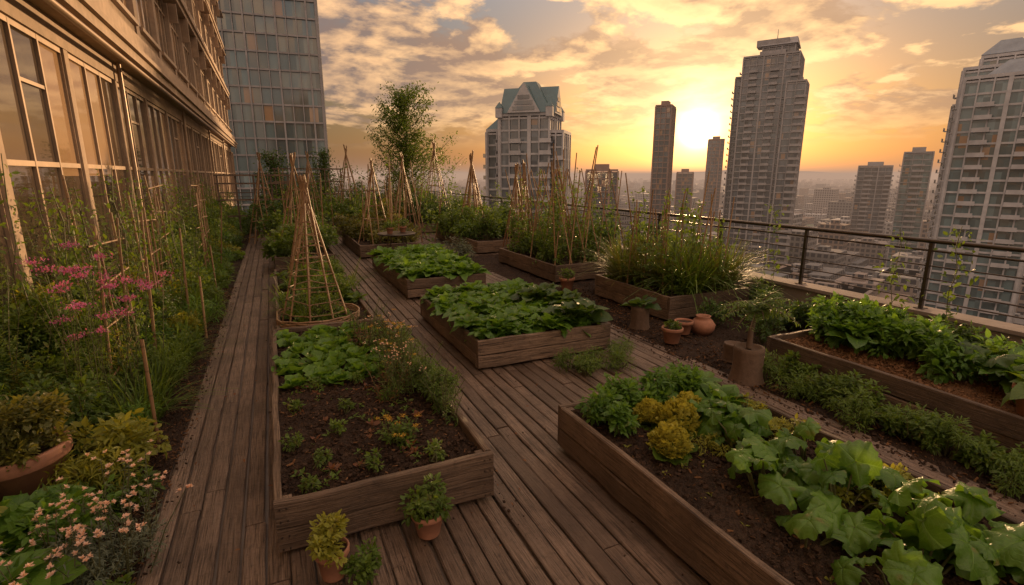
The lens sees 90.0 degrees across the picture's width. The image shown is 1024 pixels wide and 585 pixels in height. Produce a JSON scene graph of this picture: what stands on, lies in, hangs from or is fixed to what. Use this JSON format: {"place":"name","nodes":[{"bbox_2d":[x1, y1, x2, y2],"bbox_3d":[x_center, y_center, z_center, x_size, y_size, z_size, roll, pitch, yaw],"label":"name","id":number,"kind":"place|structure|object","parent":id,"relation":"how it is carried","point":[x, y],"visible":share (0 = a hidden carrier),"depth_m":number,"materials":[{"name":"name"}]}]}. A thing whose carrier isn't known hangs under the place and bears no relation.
{"place":"outdoors","nodes":[
{"label":"outdoors","id":0,"kind":"place"},
{"bbox_2d":[216,0,331,214],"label":"glass tower","id":1,"kind":"structure","parent":0,"point":[272,73],"depth_m":96.56,"materials":[{"name":"metal"}]},
{"bbox_2d":[216,0,326,214],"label":"windows","id":2,"kind":"structure","parent":1,"relation":"in","point":[224,4],"depth_m":96.59,"materials":[{"name":"grey glass"}]},
{"bbox_2d":[330,170,938,178],"bbox_3d":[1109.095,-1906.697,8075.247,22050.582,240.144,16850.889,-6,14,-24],"label":"distant hills","id":3,"kind":"structure","parent":0,"point":[802,174],"depth_m":13142.88,"materials":[{"name":"grey"}]},
{"bbox_2d":[331,178,937,226],"bbox_3d":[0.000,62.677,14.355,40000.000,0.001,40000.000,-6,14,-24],"label":"ground","id":4,"kind":"structure","parent":0,"point":[632,179],"depth_m":7922.29,"materials":[{"name":"grey"}]},
{"bbox_2d":[136,231,708,584],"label":"roof slab","id":5,"kind":"structure","parent":4,"relation":"on","point":[358,534],"depth_m":3.74,"materials":[{"name":"wood"}]},
{"bbox_2d":[0,0,237,289],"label":"walls","id":6,"kind":"structure","parent":5,"relation":"on","point":[110,23],"depth_m":11.21,"materials":[{"name":"stone"}]},
{"bbox_2d":[0,0,234,309],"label":"windows","id":7,"kind":"structure","parent":6,"relation":"attached to","point":[13,135],"depth_m":7.93,"materials":[{"name":"brown glass"}]},
{"bbox_2d":[0,0,235,293],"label":"window frames","id":8,"kind":"structure","parent":6,"relation":"attached to","point":[205,63],"depth_m":11.94,"materials":[{"name":"brown metal"}]},
{"bbox_2d":[43,0,236,239],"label":"drain pipe","id":9,"kind":"object","parent":6,"relation":"attached to","point":[65,13],"visible":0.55,"depth_m":11.09,"materials":[{"name":"brown metal"}]},
{"bbox_2d":[65,225,252,584],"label":"garden soil","id":10,"kind":"structure","parent":5,"relation":"on","point":[173,429],"depth_m":4.82,"materials":[{"name":"brown soil"}]},
{"bbox_2d":[0,388,77,501],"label":"terracotta pot","id":11,"kind":"object","parent":10,"relation":"on","point":[27,458],"visible":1,"depth_m":3.40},
{"bbox_2d":[0,484,95,584],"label":"leafy vegetables","id":12,"kind":"object","parent":10,"relation":"on","point":[37,572],"visible":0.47,"depth_m":2.75,"materials":[{"name":"green plant"}]},
{"bbox_2d":[15,241,172,424],"bbox_3d":[-3.752,0.268,4.900,1.009,1.606,1.830,0,13,-1],"label":"purple flowering plant","id":13,"kind":"object","parent":10,"relation":"on","point":[81,304],"visible":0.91,"depth_m":4.69,"materials":[{"name":"green plant"}]},
{"bbox_2d":[0,439,192,584],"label":"white flowering plant","id":14,"kind":"object","parent":10,"relation":"on","point":[87,555],"visible":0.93,"depth_m":2.95,"materials":[{"name":"green plant"}]},
{"bbox_2d":[0,192,200,437],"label":"tall perennials","id":15,"kind":"object","parent":10,"relation":"on","point":[92,340],"visible":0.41,"depth_m":5.03,"materials":[{"name":"green plant"}]},
{"bbox_2d":[86,212,142,390],"bbox_3d":[-4.239,0.121,5.525,0.140,1.898,1.281,-5,14,-22],"label":"bamboo trellis","id":16,"kind":"object","parent":10,"relation":"on","point":[118,241],"visible":0.54,"depth_m":5.40,"materials":[{"name":"wood"}]},
{"bbox_2d":[0,153,247,398],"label":"tomato vines","id":17,"kind":"object","parent":10,"relation":"on","point":[76,251],"visible":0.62,"depth_m":6.14,"materials":[{"name":"green plant"}]},
{"bbox_2d":[0,203,247,535],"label":"shrubs","id":18,"kind":"object","parent":10,"relation":"on","point":[24,321],"visible":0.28,"depth_m":4.94,"materials":[{"name":"green plant"}]},
{"bbox_2d":[0,200,247,516],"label":"shrubs","id":19,"kind":"object","parent":10,"relation":"on","point":[118,437],"visible":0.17,"depth_m":3.95,"materials":[{"name":"green plant"}]},
{"bbox_2d":[0,198,248,560],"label":"shrubs","id":20,"kind":"object","parent":10,"relation":"on","point":[11,527],"visible":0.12,"depth_m":3.22,"materials":[{"name":"green plant"}]},
{"bbox_2d":[0,202,248,479],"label":"shrubs","id":21,"kind":"object","parent":10,"relation":"on","point":[46,382],"visible":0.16,"depth_m":4.80,"materials":[{"name":"green plant"}]},
{"bbox_2d":[94,454,165,584],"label":"herb plants","id":22,"kind":"object","parent":10,"relation":"on","point":[140,489],"visible":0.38,"depth_m":3.64,"materials":[{"name":"green plant"}]},
{"bbox_2d":[61,175,221,442],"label":"garden stakes","id":23,"kind":"object","parent":10,"relation":"on","point":[148,381],"visible":0.62,"depth_m":6.22,"materials":[{"name":"brown wood"}]},
{"bbox_2d":[127,193,166,326],"bbox_3d":[-4.986,-0.335,7.101,0.076,2.084,1.281,-6,14,-24],"label":"bamboo trellis","id":24,"kind":"object","parent":10,"relation":"on","point":[151,252],"visible":0.59,"depth_m":7.04,"materials":[{"name":"wood"}]},
{"bbox_2d":[68,256,250,437],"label":"ornamental grass","id":25,"kind":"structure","parent":10,"relation":"on","point":[161,395],"depth_m":5.35,"materials":[{"name":"green plant"}]},
{"bbox_2d":[241,194,321,235],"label":"shrubs","id":26,"kind":"object","parent":5,"relation":"on","point":[270,209],"visible":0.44,"depth_m":18.26,"materials":[{"name":"green plant"}]},
{"bbox_2d":[136,228,1023,584],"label":"wooden deck","id":27,"kind":"structure","parent":5,"relation":"on","point":[592,514],"depth_m":3.87,"materials":[{"name":"brown wood"}]},
{"bbox_2d":[213,174,293,234],"bbox_3d":[-9.733,-3.297,19.481,2.600,2.330,0.085,-6,14,-24],"label":"wooden trellis","id":28,"kind":"object","parent":27,"relation":"on","point":[236,183],"visible":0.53,"depth_m":19.24,"materials":[{"name":"brown wood"}]},
{"bbox_2d":[253,147,290,201],"bbox_3d":[-11.856,-5.413,25.732,2.847,3.695,2.373,-2,13,-7],"label":"deciduous tree","id":29,"kind":"object","parent":27,"relation":"on","point":[273,163],"visible":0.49,"depth_m":25.59,"materials":[{"name":"green plant"}]},
{"bbox_2d":[274,236,335,268],"bbox_3d":[-6.124,-1.247,14.835,1.421,0.358,5.115,-6,14,-24],"label":"raised garden bed","id":30,"kind":"object","parent":27,"relation":"on","point":[280,263],"visible":0.06,"depth_m":12.41,"materials":[{"name":"brown wood"}]},
{"bbox_2d":[257,210,339,261],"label":"shrubs","id":31,"kind":"object","parent":30,"relation":"on","point":[283,243],"visible":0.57,"depth_m":13.42,"materials":[{"name":"green plant"}]},
{"bbox_2d":[274,268,373,328],"bbox_3d":[-3.551,0.071,9.264,1.328,0.285,5.063,-6,14,-24],"label":"raised garden bed","id":32,"kind":"object","parent":27,"relation":"on","point":[360,304],"visible":0.08,"depth_m":8.30,"materials":[{"name":"brown wood"}]},
{"bbox_2d":[244,254,380,326],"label":"ornamental grass","id":33,"kind":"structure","parent":32,"relation":"on","point":[305,285],"depth_m":8.48,"materials":[{"name":"green plant"}]},
{"bbox_2d":[282,173,346,323],"bbox_3d":[-2.867,-0.623,7.263,0.926,2.078,0.928,-6,14,-24],"label":"bamboo teepee trellis","id":34,"kind":"object","parent":32,"relation":"on","point":[305,199],"visible":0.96,"depth_m":7.14,"materials":[{"name":"wood"}]},
{"bbox_2d":[268,254,368,321],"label":"leafy vegetables","id":35,"kind":"object","parent":32,"relation":"on","point":[354,296],"visible":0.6,"depth_m":8.52,"materials":[{"name":"green plant"}]},
{"bbox_2d":[305,509,349,582],"bbox_3d":[-1.048,1.469,2.933,0.256,0.366,0.352,-6,14,-24],"label":"terracotta pot","id":36,"kind":"object","parent":27,"relation":"on","point":[330,549],"visible":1,"depth_m":2.90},
{"bbox_2d":[325,218,347,234],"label":"raised garden bed","id":37,"kind":"object","parent":27,"relation":"on","point":[335,227],"visible":0.06,"depth_m":20.04,"materials":[{"name":"brown wood"}]},
{"bbox_2d":[311,190,374,224],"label":"shrubs","id":38,"kind":"object","parent":37,"relation":"on","point":[340,208],"visible":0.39,"depth_m":20.77,"materials":[{"name":"green plant"}]},
{"bbox_2d":[339,536,381,584],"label":"herb plant","id":39,"kind":"object","parent":27,"relation":"on","point":[368,563],"visible":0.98,"depth_m":2.94,"materials":[{"name":"green plant"}]},
{"bbox_2d":[258,159,479,245],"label":"bamboo stakes","id":40,"kind":"object","parent":27,"relation":"on","point":[391,204],"visible":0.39,"depth_m":17.32,"materials":[{"name":"wood"}]},
{"bbox_2d":[342,233,418,257],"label":"raised garden bed","id":41,"kind":"object","parent":27,"relation":"on","point":[361,248],"visible":0.34,"depth_m":14.99,"materials":[{"name":"brown wood"}]},
{"bbox_2d":[331,208,422,243],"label":"shrubs","id":42,"kind":"object","parent":41,"relation":"on","point":[349,224],"visible":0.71,"depth_m":16.23,"materials":[{"name":"green plant"}]},
{"bbox_2d":[271,317,493,552],"bbox_3d":[-1.606,0.974,5.138,1.448,0.367,3.962,-6,14,-24],"label":"raised garden bed","id":43,"kind":"object","parent":27,"relation":"on","point":[363,499],"visible":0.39,"depth_m":3.68,"materials":[{"name":"brown wood"}]},
{"bbox_2d":[271,321,404,388],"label":"lettuce plants","id":44,"kind":"object","parent":43,"relation":"on","point":[322,348],"visible":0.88,"depth_m":5.54,"materials":[{"name":"green plant"}]},
{"bbox_2d":[292,308,423,469],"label":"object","id":45,"kind":"object","parent":43,"relation":"on","point":[331,466],"visible":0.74,"depth_m":4.88,"materials":[{"name":"green plant"}]},
{"bbox_2d":[278,370,447,493],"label":"seedlings","id":46,"kind":"object","parent":43,"relation":"on","point":[320,457],"visible":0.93,"depth_m":3.76,"materials":[{"name":"green plant"}]},
{"bbox_2d":[376,412,419,449],"bbox_3d":[-0.847,1.058,3.897,0.355,0.250,0.306,-6,14,-24],"label":"marigold plant","id":47,"kind":"object","parent":43,"relation":"on","point":[400,434],"visible":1,"depth_m":3.89,"materials":[{"name":"green plant"}]},
{"bbox_2d":[340,298,465,427],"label":"herb plants","id":48,"kind":"object","parent":43,"relation":"on","point":[435,385],"visible":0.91,"depth_m":4.79,"materials":[{"name":"green plant"}]},
{"bbox_2d":[268,155,504,241],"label":"climbing vines","id":49,"kind":"object","parent":27,"relation":"on","point":[357,201],"visible":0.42,"depth_m":19.22,"materials":[{"name":"green plant"}]},
{"bbox_2d":[345,80,466,200],"bbox_3d":[-5.223,-6.949,25.185,4.766,6.920,5.055,9,16,34],"label":"deciduous tree","id":50,"kind":"object","parent":27,"relation":"on","point":[403,105],"visible":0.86,"depth_m":24.88,"materials":[{"name":"green plant"}]},
{"bbox_2d":[407,218,438,232],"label":"raised garden bed","id":51,"kind":"object","parent":27,"relation":"on","point":[429,229],"visible":0.09,"depth_m":20.95,"materials":[{"name":"brown wood"}]},
{"bbox_2d":[392,193,457,223],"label":"shrubs","id":52,"kind":"object","parent":51,"relation":"on","point":[430,204],"visible":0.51,"depth_m":21.49,"materials":[{"name":"green plant"}]},
{"bbox_2d":[396,472,454,539],"bbox_3d":[-0.561,1.390,3.295,0.392,0.359,0.325,-6,14,-24],"label":"potted plant","id":53,"kind":"object","parent":27,"relation":"on","point":[429,514],"visible":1,"depth_m":3.24,"materials":[{"name":"green plant"}]},
{"bbox_2d":[372,254,485,297],"bbox_3d":[-2.040,-0.523,11.677,1.614,0.360,3.812,-6,14,-24],"label":"raised garden bed","id":54,"kind":"object","parent":27,"relation":"on","point":[407,287],"visible":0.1,"depth_m":10.03,"materials":[{"name":"brown wood"}]},
{"bbox_2d":[366,243,491,281],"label":"leafy vegetables","id":55,"kind":"object","parent":54,"relation":"on","point":[417,261],"visible":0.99,"depth_m":10.79,"materials":[{"name":"green plant"}]},
{"bbox_2d":[436,229,519,252],"bbox_3d":[-1.066,-1.865,17.531,1.919,0.360,4.310,-6,14,-24],"label":"raised garden bed","id":56,"kind":"object","parent":27,"relation":"on","point":[484,245],"visible":0.3,"depth_m":15.59,"materials":[{"name":"brown wood"}]},
{"bbox_2d":[432,201,533,240],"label":"shrubs","id":57,"kind":"object","parent":56,"relation":"on","point":[492,223],"visible":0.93,"depth_m":16.69,"materials":[{"name":"green plant"}]},
{"bbox_2d":[414,191,673,256],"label":"shrubs","id":58,"kind":"object","parent":56,"relation":"on","point":[604,234],"visible":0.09,"depth_m":12.92,"materials":[{"name":"green plant"}]},
{"bbox_2d":[420,295,610,368],"bbox_3d":[-0.099,0.393,7.676,1.914,0.362,2.696,-6,14,-24],"label":"raised garden bed","id":59,"kind":"object","parent":27,"relation":"on","point":[548,343],"visible":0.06,"depth_m":6.50,"materials":[{"name":"brown wood"}]},
{"bbox_2d":[420,277,599,341],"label":"leafy vegetables","id":60,"kind":"object","parent":59,"relation":"on","point":[495,309],"visible":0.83,"depth_m":7.05,"materials":[{"name":"green plant"}]},
{"bbox_2d":[510,282,612,323],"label":"chard plants","id":61,"kind":"object","parent":59,"relation":"on","point":[573,302],"visible":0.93,"depth_m":7.13,"materials":[{"name":"green plant"}]},
{"bbox_2d":[551,334,636,376],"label":"fern plants","id":62,"kind":"object","parent":27,"relation":"on","point":[586,364],"visible":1,"depth_m":6.17,"materials":[{"name":"green plant"}]},
{"bbox_2d":[557,382,1023,584],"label":"raised garden bed","id":63,"kind":"object","parent":27,"relation":"on","point":[712,540],"visible":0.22,"depth_m":3.13,"materials":[{"name":"brown wood"}]},
{"bbox_2d":[574,359,752,437],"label":"basil plants","id":64,"kind":"object","parent":63,"relation":"on","point":[666,386],"visible":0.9,"depth_m":4.35,"materials":[{"name":"green plant"}]},
{"bbox_2d":[631,390,702,465],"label":"curly lettuce plants","id":65,"kind":"object","parent":63,"relation":"on","point":[675,420],"visible":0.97,"depth_m":3.88,"materials":[{"name":"yellow plant"}]},
{"bbox_2d":[622,392,993,582],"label":"herb plants","id":66,"kind":"object","parent":63,"relation":"on","point":[774,423],"visible":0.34,"depth_m":3.67,"materials":[{"name":"green plant"}]},
{"bbox_2d":[687,380,1023,584],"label":"squash plants","id":67,"kind":"object","parent":63,"relation":"on","point":[930,527],"visible":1,"depth_m":2.82,"materials":[{"name":"green plant"}]},
{"bbox_2d":[455,187,985,325],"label":"climbing vines","id":68,"kind":"object","parent":5,"relation":"on","point":[902,300],"visible":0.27,"depth_m":7.18,"materials":[{"name":"green plant"}]},
{"bbox_2d":[466,254,1023,504],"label":"garden soil","id":69,"kind":"structure","parent":5,"relation":"on","point":[706,350],"depth_m":6.90,"materials":[{"name":"brown soil"}]},
{"bbox_2d":[499,247,612,281],"bbox_3d":[1.105,-0.795,12.817,1.817,0.387,3.117,-6,14,-24],"label":"raised garden bed","id":70,"kind":"object","parent":69,"relation":"on","point":[543,269],"visible":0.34,"depth_m":11.66,"materials":[{"name":"brown wood"}]},
{"bbox_2d":[519,143,597,264],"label":"bamboo stakes","id":71,"kind":"object","parent":70,"relation":"on","point":[561,182],"visible":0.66,"depth_m":12.18,"materials":[{"name":"wood"}]},
{"bbox_2d":[505,168,619,264],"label":"climbing vines","id":72,"kind":"object","parent":70,"relation":"on","point":[543,247],"visible":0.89,"depth_m":12.02,"materials":[{"name":"green plant"}]},
{"bbox_2d":[505,168,624,264],"bbox_3d":[1.258,-1.994,12.782,1.994,2.126,2.825,-6,14,-24],"label":"bamboo trellis","id":73,"kind":"object","parent":70,"relation":"on","point":[575,215],"visible":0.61,"depth_m":11.88,"materials":[{"name":"wood"}]},
{"bbox_2d":[622,294,661,329],"bbox_3d":[1.961,0.292,7.858,0.542,0.522,0.578,-6,14,-24],"label":"tree stump planter","id":74,"kind":"object","parent":69,"relation":"on","point":[639,318],"visible":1,"depth_m":7.80,"materials":[{"name":"brown wood"}]},
{"bbox_2d":[595,274,748,319],"bbox_3d":[2.851,-0.026,9.412,1.762,0.402,2.114,-6,14,-24],"label":"raised garden bed","id":75,"kind":"object","parent":69,"relation":"on","point":[674,306],"visible":0.37,"depth_m":8.61,"materials":[{"name":"brown wood"}]},
{"bbox_2d":[604,186,736,295],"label":"climbing vines","id":76,"kind":"object","parent":75,"relation":"on","point":[674,239],"visible":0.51,"depth_m":8.79,"materials":[{"name":"green plant"}]},
{"bbox_2d":[625,171,734,290],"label":"bamboo stakes","id":77,"kind":"object","parent":75,"relation":"on","point":[699,216],"visible":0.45,"depth_m":8.97,"materials":[{"name":"wood"}]},
{"bbox_2d":[569,223,800,313],"bbox_3d":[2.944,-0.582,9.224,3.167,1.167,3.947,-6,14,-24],"label":"ornamental grass","id":78,"kind":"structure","parent":75,"relation":"on","point":[693,287],"depth_m":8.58,"materials":[{"name":"green plant"}]},
{"bbox_2d":[711,291,800,386],"bbox_3d":[2.718,0.481,5.901,1.037,1.028,0.872,-6,14,-24],"label":"tree stump planter","id":79,"kind":"object","parent":69,"relation":"on","point":[747,362],"visible":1,"depth_m":5.73,"materials":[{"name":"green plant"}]},
{"bbox_2d":[696,277,1016,350],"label":"shrubs","id":80,"kind":"object","parent":69,"relation":"on","point":[797,312],"visible":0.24,"depth_m":7.68,"materials":[{"name":"green plant"}]},
{"bbox_2d":[761,346,1023,498],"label":"herb plants","id":81,"kind":"object","parent":69,"relation":"on","point":[934,428],"visible":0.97,"depth_m":4.58,"materials":[{"name":"green plant"}]},
{"bbox_2d":[766,329,1023,456],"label":"raised garden bed","id":82,"kind":"object","parent":69,"relation":"on","point":[977,403],"visible":0.49,"depth_m":4.93,"materials":[{"name":"brown wood"}]},
{"bbox_2d":[804,290,1023,403],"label":"bean plants","id":83,"kind":"object","parent":82,"relation":"on","point":[871,326],"visible":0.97,"depth_m":5.52,"materials":[{"name":"green plant"}]},
{"bbox_2d":[954,340,1023,394],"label":"squash plants","id":84,"kind":"object","parent":82,"relation":"on","point":[1006,360],"visible":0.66,"depth_m":4.80,"materials":[{"name":"green plant"}]},
{"bbox_2d":[600,243,1023,349],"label":"parapet wall","id":85,"kind":"structure","parent":5,"relation":"on","point":[794,290],"depth_m":7.67,"materials":[{"name":"concrete"}]},
{"bbox_2d":[425,190,1023,318],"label":"railing","id":86,"kind":"object","parent":85,"relation":"on","point":[928,266],"visible":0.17,"depth_m":7.75,"materials":[{"name":"metal"}]},
{"bbox_2d":[483,82,570,224],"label":"gabled tower","id":87,"kind":"structure","parent":4,"relation":"on","point":[530,116],"depth_m":139.34,"materials":[{"name":"grey concrete"}]},
{"bbox_2d":[489,118,561,218],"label":"windows","id":88,"kind":"structure","parent":87,"relation":"in","point":[523,122],"depth_m":139.96,"materials":[{"name":"grey glass"}]},
{"bbox_2d":[584,164,618,243],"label":"office tower","id":89,"kind":"structure","parent":4,"relation":"on","point":[602,177],"depth_m":248.87,"materials":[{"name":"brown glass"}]},
{"bbox_2d":[586,173,616,228],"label":"windows","id":90,"kind":"structure","parent":89,"relation":"in","point":[604,175],"depth_m":248.96,"materials":[{"name":"grey glass"}]},
{"bbox_2d":[648,101,675,238],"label":"slab tower","id":91,"kind":"structure","parent":4,"relation":"on","point":[663,145],"depth_m":303.08,"materials":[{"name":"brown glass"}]},
{"bbox_2d":[649,107,670,238],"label":"windows","id":92,"kind":"structure","parent":91,"relation":"in","point":[657,190],"depth_m":302.81,"materials":[{"name":"grey glass"}]},
{"bbox_2d":[331,178,1023,325],"bbox_3d":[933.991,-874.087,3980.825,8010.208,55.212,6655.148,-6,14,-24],"label":"distant city buildings","id":93,"kind":"structure","parent":4,"relation":"on","point":[824,203],"depth_m":339.74,"materials":[{"name":"grey concrete"}]},
{"bbox_2d":[672,169,693,243],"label":"office tower","id":94,"kind":"structure","parent":4,"relation":"on","point":[684,179],"depth_m":434.96,"materials":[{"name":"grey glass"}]},
{"bbox_2d":[700,136,724,232],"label":"office tower","id":95,"kind":"structure","parent":4,"relation":"on","point":[715,155],"depth_m":479.96,"materials":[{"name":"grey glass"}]},
{"bbox_2d":[702,140,723,232],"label":"windows","id":96,"kind":"structure","parent":95,"relation":"in","point":[711,144],"depth_m":480.47,"materials":[{"name":"grey glass"}]},
{"bbox_2d":[884,147,934,267],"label":"office tower","id":97,"kind":"structure","parent":4,"relation":"on","point":[913,188],"depth_m":288.54,"materials":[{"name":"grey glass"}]},
{"bbox_2d":[886,154,932,267],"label":"windows","id":98,"kind":"structure","parent":97,"relation":"in","point":[905,176],"depth_m":288.94,"materials":[{"name":"grey glass"}]},
{"bbox_2d":[913,37,1023,323],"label":"stepped tower","id":99,"kind":"structure","parent":4,"relation":"on","point":[979,193],"depth_m":134.06,"materials":[{"name":"grey concrete"}]},
{"bbox_2d":[925,57,1023,321],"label":"windows","id":100,"kind":"structure","parent":99,"relation":"in","point":[1001,85],"depth_m":133.81,"materials":[{"name":"grey glass"}]},
{"bbox_2d":[317,0,1023,174],"label":"sky","id":101,"kind":"structure","parent":0,"point":[883,76],"materials":[{"name":"orange"}]},
{"bbox_2d":[721,29,809,267],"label":"skyscraper","id":102,"kind":"structure","parent":0,"point":[770,102],"depth_m":249.37,"materials":[{"name":"grey concrete"}]},
{"bbox_2d":[722,46,804,267],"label":"windows","id":103,"kind":"structure","parent":102,"relation":"in","point":[782,163],"depth_m":250.24,"materials":[{"name":"grey glass"}]},
{"bbox_2d":[848,162,893,240],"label":"office tower","id":104,"kind":"structure","parent":0,"point":[870,198],"depth_m":365.08,"materials":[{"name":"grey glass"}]},
{"bbox_2d":[848,167,892,240],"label":"windows","id":105,"kind":"structure","parent":104,"relation":"in","point":[858,194],"depth_m":365.70,"materials":[{"name":"grey glass"}]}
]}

